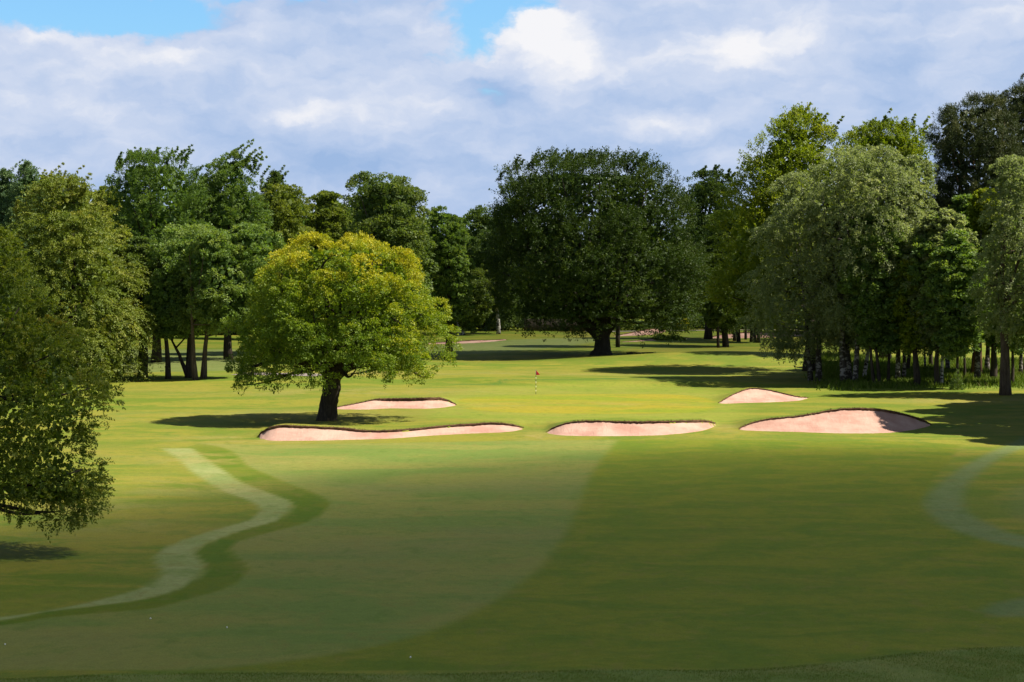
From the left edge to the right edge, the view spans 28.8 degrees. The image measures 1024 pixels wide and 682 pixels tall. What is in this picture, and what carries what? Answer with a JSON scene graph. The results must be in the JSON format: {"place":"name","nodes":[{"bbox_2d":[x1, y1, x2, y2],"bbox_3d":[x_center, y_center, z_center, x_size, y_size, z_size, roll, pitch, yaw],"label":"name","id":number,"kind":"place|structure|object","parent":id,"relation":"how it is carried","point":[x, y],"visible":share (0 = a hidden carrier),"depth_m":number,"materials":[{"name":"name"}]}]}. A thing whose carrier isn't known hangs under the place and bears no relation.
{"place":"outdoors","nodes":[
{"label":"outdoors","id":0,"kind":"place"},
{"bbox_2d":[232,373,320,375],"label":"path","id":1,"kind":"structure","parent":0,"point":[291,375],"depth_m":200.43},
{"bbox_2d":[0,319,1023,681],"bbox_3d":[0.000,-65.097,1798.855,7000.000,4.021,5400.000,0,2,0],"label":"ground","id":2,"kind":"structure","parent":0,"point":[724,543],"depth_m":86.56,"materials":[{"name":"green plant"}]},
{"bbox_2d":[0,159,36,296],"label":"tree","id":3,"kind":"object","parent":2,"relation":"on","point":[5,177],"visible":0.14,"depth_m":215.03,"materials":[{"name":"green plant"}]},
{"bbox_2d":[0,159,67,356],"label":"tree","id":4,"kind":"object","parent":2,"relation":"on","point":[27,175],"visible":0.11,"depth_m":212.81,"materials":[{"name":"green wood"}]},
{"bbox_2d":[16,175,95,328],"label":"background tree","id":5,"kind":"object","parent":2,"relation":"on","point":[70,260],"visible":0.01,"depth_m":260.48,"materials":[{"name":"green plant"}]},
{"bbox_2d":[0,225,125,542],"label":"maple tree","id":6,"kind":"object","parent":2,"relation":"on","point":[30,487],"visible":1,"depth_m":79.40,"materials":[{"name":"green plant"}]},
{"bbox_2d":[74,188,91,331],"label":"background tree","id":7,"kind":"object","parent":2,"relation":"on","point":[85,204],"visible":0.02,"depth_m":311.23,"materials":[{"name":"green plant"}]},
{"bbox_2d":[0,162,169,385],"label":"tree","id":8,"kind":"object","parent":2,"relation":"on","point":[55,234],"visible":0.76,"depth_m":190.64,"materials":[{"name":"green plant"}]},
{"bbox_2d":[88,185,125,341],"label":"field maple tree","id":9,"kind":"object","parent":2,"relation":"on","point":[99,191],"visible":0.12,"depth_m":234.46,"materials":[{"name":"green plant"}]},
{"bbox_2d":[107,228,149,365],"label":"hornbeam tree","id":10,"kind":"object","parent":2,"relation":"on","point":[127,234],"visible":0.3,"depth_m":199.04,"materials":[{"name":"green plant"}]},
{"bbox_2d":[122,235,163,377],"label":"sycamore tree","id":11,"kind":"object","parent":2,"relation":"on","point":[140,244],"visible":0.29,"depth_m":198.09,"materials":[{"name":"green plant"}]},
{"bbox_2d":[101,144,211,362],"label":"wispy beech tree","id":12,"kind":"object","parent":2,"relation":"on","point":[138,177],"visible":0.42,"depth_m":223.44,"materials":[{"name":"green plant"}]},
{"bbox_2d":[146,199,168,232],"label":"background tree","id":13,"kind":"object","parent":2,"relation":"on","point":[159,209],"visible":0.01,"depth_m":315.73,"materials":[{"name":"green plant"}]},
{"bbox_2d":[142,271,190,378],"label":"sycamore tree","id":14,"kind":"object","parent":2,"relation":"on","point":[163,318],"visible":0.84,"depth_m":194.78,"materials":[{"name":"green plant"}]},
{"bbox_2d":[145,222,224,377],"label":"sycamore tree","id":15,"kind":"object","parent":2,"relation":"on","point":[174,259],"visible":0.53,"depth_m":195.76,"materials":[{"name":"green plant"}]},
{"bbox_2d":[159,182,215,333],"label":"background tree","id":16,"kind":"object","parent":2,"relation":"on","point":[184,222],"visible":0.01,"depth_m":312.21,"materials":[{"name":"green plant"}]},
{"bbox_2d":[180,228,251,379],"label":"sycamore tree","id":17,"kind":"object","parent":2,"relation":"on","point":[224,244],"visible":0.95,"depth_m":192.20,"materials":[{"name":"green plant"}]},
{"bbox_2d":[203,200,250,334],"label":"background tree","id":18,"kind":"object","parent":2,"relation":"on","point":[227,229],"depth_m":307.51,"materials":[{"name":"green plant"}]},
{"bbox_2d":[192,139,273,359],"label":"ash tree","id":19,"kind":"object","parent":2,"relation":"on","point":[235,188],"visible":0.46,"depth_m":229.32,"materials":[{"name":"green plant"}]},
{"bbox_2d":[200,222,286,378],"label":"sycamore tree","id":20,"kind":"object","parent":2,"relation":"on","point":[255,241],"visible":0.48,"depth_m":194.07,"materials":[{"name":"green plant"}]},
{"bbox_2d":[254,164,296,334],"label":"tree","id":21,"kind":"object","parent":2,"relation":"on","point":[275,177],"visible":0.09,"depth_m":290.79,"materials":[{"name":"green plant"}]},
{"bbox_2d":[251,183,315,348],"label":"lime tree","id":22,"kind":"object","parent":2,"relation":"on","point":[283,201],"visible":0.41,"depth_m":239.10,"materials":[{"name":"green plant"}]},
{"bbox_2d":[303,189,351,343],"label":"round tree","id":23,"kind":"object","parent":2,"relation":"on","point":[327,207],"visible":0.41,"depth_m":244.29,"materials":[{"name":"green plant"}]},
{"bbox_2d":[305,199,361,330],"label":"background tree","id":24,"kind":"object","parent":2,"relation":"on","point":[349,214],"visible":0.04,"depth_m":310.45,"materials":[{"name":"green plant"}]},
{"bbox_2d":[219,230,463,420],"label":"oak tree","id":25,"kind":"object","parent":2,"relation":"on","point":[339,357],"visible":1,"depth_m":143.44,"materials":[{"name":"green plant"}]},
{"bbox_2d":[349,200,364,329],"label":"background tree","id":26,"kind":"object","parent":2,"relation":"on","point":[353,210],"visible":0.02,"depth_m":319.62,"materials":[{"name":"green plant"}]},
{"bbox_2d":[336,171,438,337],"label":"sycamore tree","id":27,"kind":"object","parent":2,"relation":"on","point":[378,221],"visible":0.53,"depth_m":223.84,"materials":[{"name":"green plant"}]},
{"bbox_2d":[259,421,523,440],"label":"sand bunker","id":28,"kind":"object","parent":2,"relation":"on","point":[286,432],"visible":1,"depth_m":132.25,"materials":[{"name":"sand"}]},
{"bbox_2d":[337,396,456,409],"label":"sand bunker","id":29,"kind":"object","parent":2,"relation":"on","point":[410,403],"visible":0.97,"depth_m":159.24,"materials":[{"name":"sand"}]},
{"bbox_2d":[361,180,436,325],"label":"background tree","id":30,"kind":"object","parent":2,"relation":"on","point":[415,229],"visible":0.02,"depth_m":313.17,"materials":[{"name":"green plant"}]},
{"bbox_2d":[418,205,475,358],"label":"alder tree","id":31,"kind":"object","parent":2,"relation":"on","point":[449,251],"visible":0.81,"depth_m":235.54,"materials":[{"name":"green plant"}]},
{"bbox_2d":[95,310,803,330],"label":"undergrowth","id":32,"kind":"object","parent":2,"relation":"on","point":[635,325],"visible":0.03,"depth_m":328.45,"materials":[{"name":"green plant"}]},
{"bbox_2d":[428,339,505,343],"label":"sand bunker","id":33,"kind":"object","parent":2,"relation":"on","point":[471,341],"visible":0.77,"depth_m":277.81,"materials":[{"name":"sand"}]},
{"bbox_2d":[459,214,475,237],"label":"background tree","id":34,"kind":"object","parent":2,"relation":"on","point":[466,223],"visible":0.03,"depth_m":451.64,"materials":[{"name":"green plant"}]},
{"bbox_2d":[451,267,494,334],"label":"birch tree","id":35,"kind":"object","parent":2,"relation":"on","point":[481,311],"visible":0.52,"depth_m":303.82,"materials":[{"name":"green plant"}]},
{"bbox_2d":[459,204,529,330],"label":"dark tree","id":36,"kind":"object","parent":2,"relation":"on","point":[477,215],"visible":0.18,"depth_m":324.09,"materials":[{"name":"green plant"}]},
{"bbox_2d":[471,228,521,333],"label":"birch tree","id":37,"kind":"object","parent":2,"relation":"on","point":[479,260],"visible":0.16,"depth_m":309.40,"materials":[{"name":"green plant"}]},
{"bbox_2d":[529,226,576,317],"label":"background tree","id":38,"kind":"object","parent":2,"relation":"on","point":[557,250],"visible":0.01,"depth_m":350.61,"materials":[{"name":"green plant"}]},
{"bbox_2d":[524,319,585,330],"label":"bush","id":39,"kind":"object","parent":2,"relation":"on","point":[535,327],"visible":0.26,"depth_m":325.19,"materials":[{"name":"green plant"}]},
{"bbox_2d":[479,145,716,354],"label":"beech tree","id":40,"kind":"object","parent":2,"relation":"on","point":[597,308],"visible":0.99,"depth_m":236.92,"materials":[{"name":"green plant"}]},
{"bbox_2d":[592,203,643,346],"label":"holly tree","id":41,"kind":"object","parent":2,"relation":"on","point":[617,341],"visible":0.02,"depth_m":263.55,"materials":[{"name":"green plant"}]},
{"bbox_2d":[546,418,716,435],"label":"sand bunker","id":42,"kind":"object","parent":2,"relation":"on","point":[610,428],"visible":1,"depth_m":133.97,"materials":[{"name":"sand"}]},
{"bbox_2d":[615,328,664,335],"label":"sand bunker","id":43,"kind":"object","parent":2,"relation":"on","point":[629,334],"visible":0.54,"depth_m":308.85,"materials":[{"name":"sand"}]},
{"bbox_2d":[614,337,688,342],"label":"sand bunker","id":44,"kind":"object","parent":2,"relation":"on","point":[650,339],"visible":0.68,"depth_m":285.09,"materials":[{"name":"sand"}]},
{"bbox_2d":[645,235,666,320],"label":"background tree","id":45,"kind":"object","parent":2,"relation":"on","point":[650,254],"depth_m":353.72,"materials":[{"name":"green plant"}]},
{"bbox_2d":[651,334,667,339],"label":"heather bush","id":46,"kind":"object","parent":2,"relation":"on","point":[656,338],"visible":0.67,"depth_m":287.38,"materials":[{"name":"green plant"}]},
{"bbox_2d":[660,334,686,340],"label":"heather bush","id":47,"kind":"object","parent":2,"relation":"on","point":[673,337],"visible":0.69,"depth_m":287.76,"materials":[{"name":"green plant"}]},
{"bbox_2d":[675,164,738,338],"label":"oak tree","id":48,"kind":"object","parent":2,"relation":"on","point":[711,188],"visible":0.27,"depth_m":289.77,"materials":[{"name":"green plant"}]},
{"bbox_2d":[693,235,736,347],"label":"lime tree","id":49,"kind":"object","parent":2,"relation":"on","point":[712,312],"visible":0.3,"depth_m":264.94,"materials":[{"name":"green plant"}]},
{"bbox_2d":[691,209,761,346],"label":"lime tree","id":50,"kind":"object","parent":2,"relation":"on","point":[728,324],"visible":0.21,"depth_m":267.11,"materials":[{"name":"green plant"}]},
{"bbox_2d":[725,216,740,341],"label":"thin tree","id":51,"kind":"object","parent":2,"relation":"on","point":[738,337],"depth_m":283.96,"materials":[{"name":"brown plant"}]},
{"bbox_2d":[736,240,752,341],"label":"thin tree","id":52,"kind":"object","parent":2,"relation":"on","point":[751,338],"visible":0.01,"depth_m":283.05,"materials":[{"name":"brown plant"}]},
{"bbox_2d":[744,210,747,339],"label":"thin tree","id":53,"kind":"object","parent":2,"relation":"on","point":[745,335],"depth_m":290.02,"materials":[{"name":"brown plant"}]},
{"bbox_2d":[744,295,756,342],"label":"thin tree","id":54,"kind":"object","parent":2,"relation":"on","point":[755,337],"depth_m":281.06,"materials":[{"name":"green plant"}]},
{"bbox_2d":[713,331,804,337],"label":"sand bunker","id":55,"kind":"object","parent":2,"relation":"on","point":[741,335],"visible":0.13,"depth_m":296.25,"materials":[{"name":"sand"}]},
{"bbox_2d":[718,387,808,403],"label":"sand bunker","id":56,"kind":"object","parent":2,"relation":"on","point":[752,395],"visible":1,"depth_m":167.02,"materials":[{"name":"sand"}]},
{"bbox_2d":[750,214,776,342],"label":"thin tree","id":57,"kind":"object","parent":2,"relation":"on","point":[758,339],"visible":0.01,"depth_m":280.98,"materials":[{"name":"brown plant"}]},
{"bbox_2d":[702,101,859,370],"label":"young leaf beech tree","id":58,"kind":"object","parent":2,"relation":"on","point":[799,157],"visible":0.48,"depth_m":206.37,"materials":[{"name":"green plant"}]},
{"bbox_2d":[734,171,847,380],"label":"birch tree","id":59,"kind":"object","parent":2,"relation":"on","point":[795,207],"visible":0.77,"depth_m":191.81,"materials":[{"name":"green plant"}]},
{"bbox_2d":[739,407,930,432],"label":"sand bunker","id":60,"kind":"object","parent":2,"relation":"on","point":[856,420],"visible":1,"depth_m":138.21,"materials":[{"name":"sand"}]},
{"bbox_2d":[806,201,868,379],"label":"slender tree","id":61,"kind":"object","parent":2,"relation":"on","point":[848,357],"visible":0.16,"depth_m":190.34,"materials":[{"name":"green plant"}]},
{"bbox_2d":[850,201,869,375],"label":"slender tree","id":62,"kind":"object","parent":2,"relation":"on","point":[866,363],"visible":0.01,"depth_m":196.42,"materials":[{"name":"brown wood"}]},
{"bbox_2d":[795,143,929,381],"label":"birch tree","id":63,"kind":"object","parent":2,"relation":"on","point":[846,177],"visible":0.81,"depth_m":186.50,"materials":[{"name":"green plant"}]},
{"bbox_2d":[836,204,909,382],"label":"slender tree","id":64,"kind":"object","parent":2,"relation":"on","point":[867,338],"visible":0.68,"depth_m":184.88,"materials":[{"name":"green plant"}]},
{"bbox_2d":[842,216,908,382],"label":"slender tree","id":65,"kind":"object","parent":2,"relation":"on","point":[891,340],"visible":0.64,"depth_m":184.45,"materials":[{"name":"green plant"}]},
{"bbox_2d":[835,107,935,358],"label":"young leaf beech tree","id":66,"kind":"object","parent":2,"relation":"on","point":[898,137],"visible":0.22,"depth_m":223.70,"materials":[{"name":"green plant"}]},
{"bbox_2d":[864,206,912,381],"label":"slender tree","id":67,"kind":"object","parent":2,"relation":"on","point":[888,362],"visible":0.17,"depth_m":187.16,"materials":[{"name":"green plant"}]},
{"bbox_2d":[873,154,938,379],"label":"birch tree","id":68,"kind":"object","parent":2,"relation":"on","point":[909,162],"visible":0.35,"depth_m":189.25,"materials":[{"name":"green plant"}]},
{"bbox_2d":[906,355,910,368],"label":"slender tree","id":69,"kind":"object","parent":2,"relation":"on","point":[908,362],"depth_m":207.60,"materials":[{"name":"brown plant"}]},
{"bbox_2d":[901,219,917,379],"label":"slender tree","id":70,"kind":"object","parent":2,"relation":"on","point":[904,365],"visible":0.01,"depth_m":192.08,"materials":[{"name":"brown wood"}]},
{"bbox_2d":[887,254,933,385],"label":"maple tree","id":71,"kind":"object","parent":2,"relation":"on","point":[906,332],"visible":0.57,"depth_m":183.44,"materials":[{"name":"green plant"}]},
{"bbox_2d":[799,351,1023,391],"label":"long grass","id":72,"kind":"structure","parent":2,"relation":"on","point":[969,380],"depth_m":194.96,"materials":[{"name":"green plant"}]},
{"bbox_2d":[909,210,927,366],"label":"slender tree","id":73,"kind":"object","parent":2,"relation":"on","point":[924,350],"depth_m":212.16,"materials":[{"name":"brown wood"}]},
{"bbox_2d":[924,207,932,364],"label":"slender tree","id":74,"kind":"object","parent":2,"relation":"on","point":[931,359],"depth_m":216.84,"materials":[{"name":"brown plant"}]},
{"bbox_2d":[902,213,970,384],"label":"slender tree","id":75,"kind":"object","parent":2,"relation":"on","point":[921,244],"visible":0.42,"depth_m":182.14,"materials":[{"name":"green plant"}]},
{"bbox_2d":[932,197,949,369],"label":"slender tree","id":76,"kind":"object","parent":2,"relation":"on","point":[947,363],"visible":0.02,"depth_m":209.28,"materials":[{"name":"brown wood"}]},
{"bbox_2d":[900,207,983,383],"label":"slender tree","id":77,"kind":"object","parent":2,"relation":"on","point":[951,219],"visible":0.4,"depth_m":182.58,"materials":[{"name":"green plant"}]},
{"bbox_2d":[949,368,964,389],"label":"ivy bush","id":78,"kind":"object","parent":2,"relation":"on","point":[959,381],"visible":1,"depth_m":178.19,"materials":[{"name":"green plant"}]},
{"bbox_2d":[920,229,995,385],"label":"slender tree","id":79,"kind":"object","parent":2,"relation":"on","point":[955,336],"visible":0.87,"depth_m":178.38,"materials":[{"name":"green plant"}]},
{"bbox_2d":[947,193,982,376],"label":"slender tree","id":80,"kind":"object","parent":2,"relation":"on","point":[960,207],"visible":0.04,"depth_m":195.03,"materials":[{"name":"green plant"}]},
{"bbox_2d":[920,90,1023,374],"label":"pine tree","id":81,"kind":"object","parent":2,"relation":"on","point":[981,152],"visible":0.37,"depth_m":198.60,"materials":[{"name":"green plant"}]},
{"bbox_2d":[966,187,1003,379],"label":"young tree","id":82,"kind":"object","parent":2,"relation":"on","point":[974,209],"visible":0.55,"depth_m":191.20,"materials":[{"name":"green plant"}]},
{"bbox_2d":[982,339,990,368],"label":"slender tree","id":83,"kind":"object","parent":2,"relation":"on","point":[987,359],"depth_m":210.07,"materials":[{"name":"grey plant"}]},
{"bbox_2d":[973,224,1000,378],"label":"slender tree","id":84,"kind":"object","parent":2,"relation":"on","point":[991,343],"visible":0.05,"depth_m":191.86,"materials":[{"name":"green plant"}]},
{"bbox_2d":[961,154,1023,395],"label":"birch tree","id":85,"kind":"object","parent":2,"relation":"on","point":[999,286],"visible":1,"depth_m":170.07,"materials":[{"name":"green plant"}]},
{"bbox_2d":[983,218,1023,382],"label":"slender tree","id":86,"kind":"object","parent":2,"relation":"on","point":[1018,351],"visible":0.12,"depth_m":183.59,"materials":[{"name":"green plant"}]},
{"bbox_2d":[994,74,1023,369],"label":"pine tree","id":87,"kind":"object","parent":2,"relation":"on","point":[1017,105],"visible":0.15,"depth_m":204.37,"materials":[{"name":"green plant"}]},
{"bbox_2d":[1003,183,1023,372],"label":"slender tree","id":88,"kind":"object","parent":2,"relation":"on","point":[1020,362],"visible":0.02,"depth_m":203.76,"materials":[{"name":"green plant"}]},
{"bbox_2d":[0,645,1023,681],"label":"rough grass","id":89,"kind":"structure","parent":0,"point":[590,675],"depth_m":56.59,"materials":[{"name":"green plant"}]},
{"bbox_2d":[0,0,1023,233],"label":"sky","id":90,"kind":"structure","parent":0,"point":[437,94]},
{"bbox_2d":[627,352,652,353],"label":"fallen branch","id":91,"kind":"object","parent":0,"point":[639,352],"visible":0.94,"depth_m":245.82,"materials":[{"name":"wood"}]}
]}

